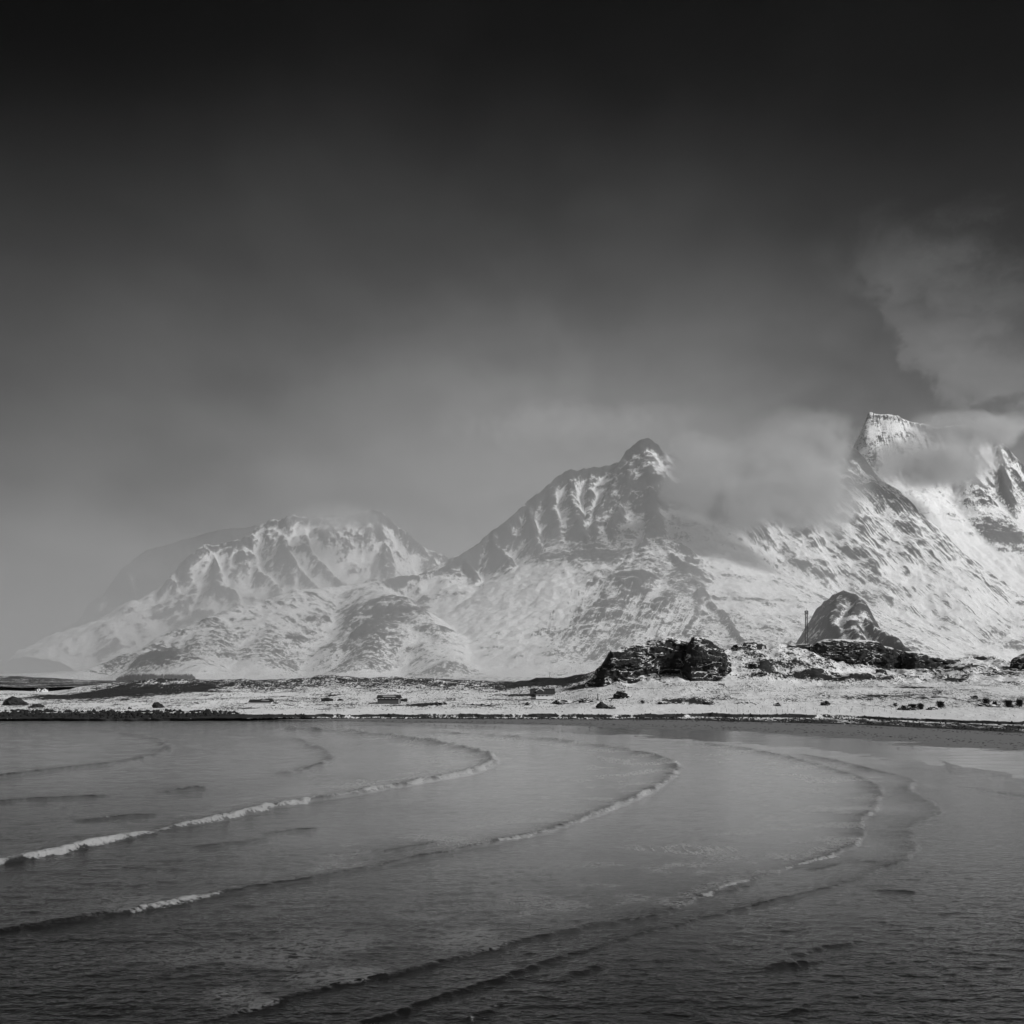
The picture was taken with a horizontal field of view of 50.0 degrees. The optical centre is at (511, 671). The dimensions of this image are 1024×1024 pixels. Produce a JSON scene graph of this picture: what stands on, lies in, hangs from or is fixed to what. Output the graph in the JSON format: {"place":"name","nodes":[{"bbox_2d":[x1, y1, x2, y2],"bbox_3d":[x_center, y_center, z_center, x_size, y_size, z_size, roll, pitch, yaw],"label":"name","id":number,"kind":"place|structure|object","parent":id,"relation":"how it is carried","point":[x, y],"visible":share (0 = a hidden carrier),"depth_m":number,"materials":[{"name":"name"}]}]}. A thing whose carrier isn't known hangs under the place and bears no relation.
{"place":"outdoors","nodes":[
{"label":"outdoors","id":0,"kind":"place"},
{"bbox_2d":[0,687,60,690],"bbox_3d":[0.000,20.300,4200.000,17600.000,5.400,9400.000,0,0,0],"label":"ground","id":1,"kind":"structure","parent":0,"point":[25,688],"depth_m":1299.10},
{"bbox_2d":[0,671,76,675],"bbox_3d":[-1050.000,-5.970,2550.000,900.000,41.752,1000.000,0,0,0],"label":"hill","id":2,"kind":"structure","parent":0,"point":[35,674],"depth_m":2186.12,"materials":[{"name":"grey"}]},
{"bbox_2d":[0,676,131,686],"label":"hill","id":3,"kind":"structure","parent":0,"point":[13,681],"depth_m":1336.27,"materials":[{"name":"grey"}]},
{"bbox_2d":[0,525,257,673],"bbox_3d":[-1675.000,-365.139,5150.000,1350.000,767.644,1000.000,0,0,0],"label":"mountain","id":4,"kind":"structure","parent":0,"point":[142,575],"depth_m":5226.12,"materials":[{"name":"grey"}]},
{"bbox_2d":[7,510,448,670],"bbox_3d":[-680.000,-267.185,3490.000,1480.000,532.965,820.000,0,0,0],"label":"mountain","id":5,"kind":"structure","parent":0,"point":[268,559],"depth_m":3436.68,"materials":[{"name":"white snow"}]},
{"bbox_2d":[0,720,1023,1023],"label":"sea","id":6,"kind":"structure","parent":0,"point":[218,872],"depth_m":105.46,"materials":[{"name":"liquid"}]},
{"bbox_2d":[0,643,1023,733],"bbox_3d":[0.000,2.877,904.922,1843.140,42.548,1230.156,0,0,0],"label":"shore land","id":7,"kind":"structure","parent":0,"point":[810,676],"depth_m":561.12,"materials":[{"name":"white snow"}]},
{"bbox_2d":[2,696,28,705],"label":"boulder","id":8,"kind":"object","parent":7,"relation":"on","point":[12,700],"visible":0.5,"depth_m":541.57,"materials":[{"name":"grey stone"}]},
{"bbox_2d":[28,704,44,707],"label":"boulder","id":9,"kind":"object","parent":7,"relation":"on","point":[37,705],"visible":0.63,"depth_m":506.32,"materials":[{"name":"grey stone"}]},
{"bbox_2d":[34,687,48,691],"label":"cottage","id":10,"kind":"structure","parent":7,"relation":"on","point":[41,690],"depth_m":1119.52,"materials":[{"name":"white paint"}]},
{"bbox_2d":[116,673,195,680],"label":"spruce grove","id":11,"kind":"object","parent":7,"relation":"on","point":[132,677],"visible":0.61,"depth_m":1630.61,"materials":[{"name":"grey plant"}]},
{"bbox_2d":[152,702,164,707],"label":"boulder","id":12,"kind":"object","parent":7,"relation":"on","point":[156,705],"visible":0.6,"depth_m":514.84,"materials":[{"name":"grey stone"}]},
{"bbox_2d":[249,699,277,703],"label":"shed","id":13,"kind":"structure","parent":7,"relation":"on","point":[260,701],"depth_m":544.79,"materials":[{"name":"white paint"}]},
{"bbox_2d":[321,697,332,700],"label":"boulder","id":14,"kind":"object","parent":7,"relation":"on","point":[327,699],"visible":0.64,"depth_m":577.31,"materials":[{"name":"grey stone"}]},
{"bbox_2d":[376,695,401,703],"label":"boathouse","id":15,"kind":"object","parent":7,"relation":"on","point":[388,699],"visible":0.99,"depth_m":544.55,"materials":[{"name":"grey wood"}]},
{"bbox_2d":[430,701,446,704],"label":"boulder","id":16,"kind":"object","parent":7,"relation":"on","point":[437,702],"visible":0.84,"depth_m":525.50,"materials":[{"name":"white stone"}]},
{"bbox_2d":[480,703,496,706],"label":"boulder","id":17,"kind":"object","parent":7,"relation":"on","point":[486,704],"visible":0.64,"depth_m":523.45,"materials":[{"name":"white stone"}]},
{"bbox_2d":[0,648,1023,717],"bbox_3d":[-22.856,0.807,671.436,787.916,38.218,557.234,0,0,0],"label":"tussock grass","id":18,"kind":"structure","parent":7,"relation":"on","point":[46,703],"depth_m":583.78,"materials":[{"name":"grey plant"}]},
{"bbox_2d":[0,708,1023,730],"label":"shoreline rocks","id":19,"kind":"object","parent":7,"relation":"on","point":[132,714],"visible":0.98,"depth_m":452.17,"materials":[{"name":"black stone"}]},
{"bbox_2d":[530,688,554,699],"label":"white house","id":20,"kind":"structure","parent":7,"relation":"on","point":[542,693],"depth_m":584.66,"materials":[{"name":"paint"}]},
{"bbox_2d":[552,699,573,704],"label":"boulder","id":21,"kind":"object","parent":7,"relation":"on","point":[559,701],"visible":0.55,"depth_m":541.62,"materials":[{"name":"white stone"}]},
{"bbox_2d":[578,698,593,702],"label":"boulder","id":22,"kind":"object","parent":7,"relation":"on","point":[584,700],"visible":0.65,"depth_m":522.65,"materials":[{"name":"white stone"}]},
{"bbox_2d":[596,702,606,708],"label":"boulder","id":23,"kind":"object","parent":7,"relation":"on","point":[601,705],"visible":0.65,"depth_m":480.89,"materials":[{"name":"grey stone"}]},
{"bbox_2d":[605,705,615,708],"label":"boulder","id":24,"kind":"object","parent":7,"relation":"on","point":[610,707],"visible":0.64,"depth_m":478.78,"materials":[{"name":"grey stone"}]},
{"bbox_2d":[613,690,631,698],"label":"boulder","id":25,"kind":"object","parent":7,"relation":"on","point":[622,694],"visible":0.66,"depth_m":538.35,"materials":[{"name":"grey stone"}]},
{"bbox_2d":[584,636,688,687],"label":"rock crag","id":26,"kind":"structure","parent":7,"relation":"on","point":[632,663],"depth_m":629.35,"materials":[{"name":"black stone"}]},
{"bbox_2d":[658,701,668,703],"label":"boulder","id":27,"kind":"object","parent":7,"relation":"on","point":[663,702],"visible":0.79,"depth_m":497.98,"materials":[{"name":"white stone"}]},
{"bbox_2d":[680,637,731,680],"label":"rock crag","id":28,"kind":"structure","parent":7,"relation":"on","point":[704,659],"depth_m":614.14,"materials":[{"name":"black stone"}]},
{"bbox_2d":[702,700,714,704],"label":"boulder","id":29,"kind":"object","parent":7,"relation":"on","point":[705,702],"visible":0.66,"depth_m":496.86,"materials":[{"name":"grey stone"}]},
{"bbox_2d":[732,641,766,650],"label":"rock crag","id":30,"kind":"structure","parent":7,"relation":"on","point":[749,645],"depth_m":684.92,"materials":[{"name":"grey stone"}]},
{"bbox_2d":[748,662,758,668],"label":"boulder","id":31,"kind":"object","parent":7,"relation":"on","point":[752,665],"visible":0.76,"depth_m":641.90,"materials":[{"name":"grey stone"}]},
{"bbox_2d":[753,671,766,676],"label":"boulder","id":32,"kind":"object","parent":7,"relation":"on","point":[761,673],"visible":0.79,"depth_m":622.33,"materials":[{"name":"grey stone"}]},
{"bbox_2d":[787,643,811,649],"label":"rock crag","id":33,"kind":"structure","parent":7,"relation":"on","point":[805,646],"depth_m":692.26,"materials":[{"name":"grey stone"}]},
{"bbox_2d":[804,608,808,643],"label":"lattice mast","id":34,"kind":"object","parent":7,"relation":"on","point":[805,626],"visible":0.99,"depth_m":693.31,"materials":[{"name":"metal"}]},
{"bbox_2d":[820,701,830,705],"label":"boulder","id":35,"kind":"object","parent":7,"relation":"on","point":[825,703],"visible":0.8,"depth_m":485.99,"materials":[{"name":"grey stone"}]},
{"bbox_2d":[810,639,902,669],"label":"rock crag","id":36,"kind":"structure","parent":7,"relation":"on","point":[870,652],"depth_m":681.73,"materials":[{"name":"black stone"}]},
{"bbox_2d":[875,668,887,674],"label":"rock crag","id":37,"kind":"structure","parent":7,"relation":"on","point":[879,670],"depth_m":643.38,"materials":[{"name":"grey stone"}]},
{"bbox_2d":[897,705,915,709],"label":"boulder","id":38,"kind":"object","parent":7,"relation":"on","point":[903,707],"visible":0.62,"depth_m":459.62,"materials":[{"name":"grey stone"}]},
{"bbox_2d":[906,703,917,707],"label":"conifer shrub","id":39,"kind":"object","parent":7,"relation":"on","point":[912,705],"visible":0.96,"depth_m":463.16,"materials":[{"name":"black plant"}]},
{"bbox_2d":[916,703,923,709],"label":"conifer shrub","id":40,"kind":"object","parent":7,"relation":"on","point":[920,706],"visible":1,"depth_m":458.13,"materials":[{"name":"black plant"}]},
{"bbox_2d":[900,651,960,669],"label":"rock crag","id":41,"kind":"structure","parent":7,"relation":"on","point":[910,660],"depth_m":678.55,"materials":[{"name":"black stone"}]},
{"bbox_2d":[926,706,937,709],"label":"boulder","id":42,"kind":"object","parent":7,"relation":"on","point":[933,708],"visible":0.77,"depth_m":453.88,"materials":[{"name":"grey stone"}]},
{"bbox_2d":[935,700,944,707],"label":"conifer shrub","id":43,"kind":"object","parent":7,"relation":"on","point":[940,703],"visible":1,"depth_m":457.97,"materials":[{"name":"black plant"}]},
{"bbox_2d":[944,662,985,669],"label":"rock crag","id":44,"kind":"structure","parent":7,"relation":"on","point":[956,665],"depth_m":658.35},
{"bbox_2d":[973,655,987,659],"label":"rock crag","id":45,"kind":"structure","parent":7,"relation":"on","point":[980,657],"depth_m":697.77,"materials":[{"name":"grey stone"}]},
{"bbox_2d":[982,698,990,704],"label":"conifer shrub","id":46,"kind":"object","parent":7,"relation":"on","point":[987,700],"visible":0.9,"depth_m":462.38,"materials":[{"name":"black plant"}]},
{"bbox_2d":[987,704,1003,706],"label":"boulder","id":47,"kind":"object","parent":7,"relation":"on","point":[997,705],"visible":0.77,"depth_m":453.58,"materials":[{"name":"white stone"}]},
{"bbox_2d":[1004,700,1014,706],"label":"conifer shrub","id":48,"kind":"object","parent":7,"relation":"on","point":[1008,703],"visible":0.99,"depth_m":454.54,"materials":[{"name":"black plant"}]},
{"bbox_2d":[1010,653,1023,669],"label":"rock crag","id":49,"kind":"structure","parent":7,"relation":"on","point":[1017,662],"depth_m":637.38,"materials":[{"name":"black stone"}]},
{"bbox_2d":[1014,698,1023,706],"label":"conifer shrub","id":50,"kind":"object","parent":7,"relation":"on","point":[1019,702],"visible":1,"depth_m":454.36,"materials":[{"name":"black plant"}]},
{"bbox_2d":[0,0,1023,663],"label":"sky","id":51,"kind":"structure","parent":0,"point":[426,265],"materials":[{"name":"grey"}]},
{"bbox_2d":[23,438,1023,681],"bbox_3d":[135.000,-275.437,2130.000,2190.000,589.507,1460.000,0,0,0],"label":"mountain","id":52,"kind":"structure","parent":0,"point":[570,572],"depth_m":2207.06,"materials":[{"name":"white snow"}]},
{"bbox_2d":[231,718,1023,778],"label":"beach","id":53,"kind":"structure","parent":0,"point":[990,755],"depth_m":341.85,"materials":[{"name":"grey sand"}]},
{"bbox_2d":[280,718,1022,751],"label":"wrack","id":54,"kind":"object","parent":53,"relation":"on","point":[728,727],"visible":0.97,"depth_m":383.24,"materials":[{"name":"black plant"}]},
{"bbox_2d":[853,412,1023,595],"bbox_3d":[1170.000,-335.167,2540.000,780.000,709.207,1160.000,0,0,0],"label":"mountain","id":55,"kind":"structure","parent":0,"point":[961,487],"depth_m":2823.97,"materials":[{"name":"white snow"}]}
]}

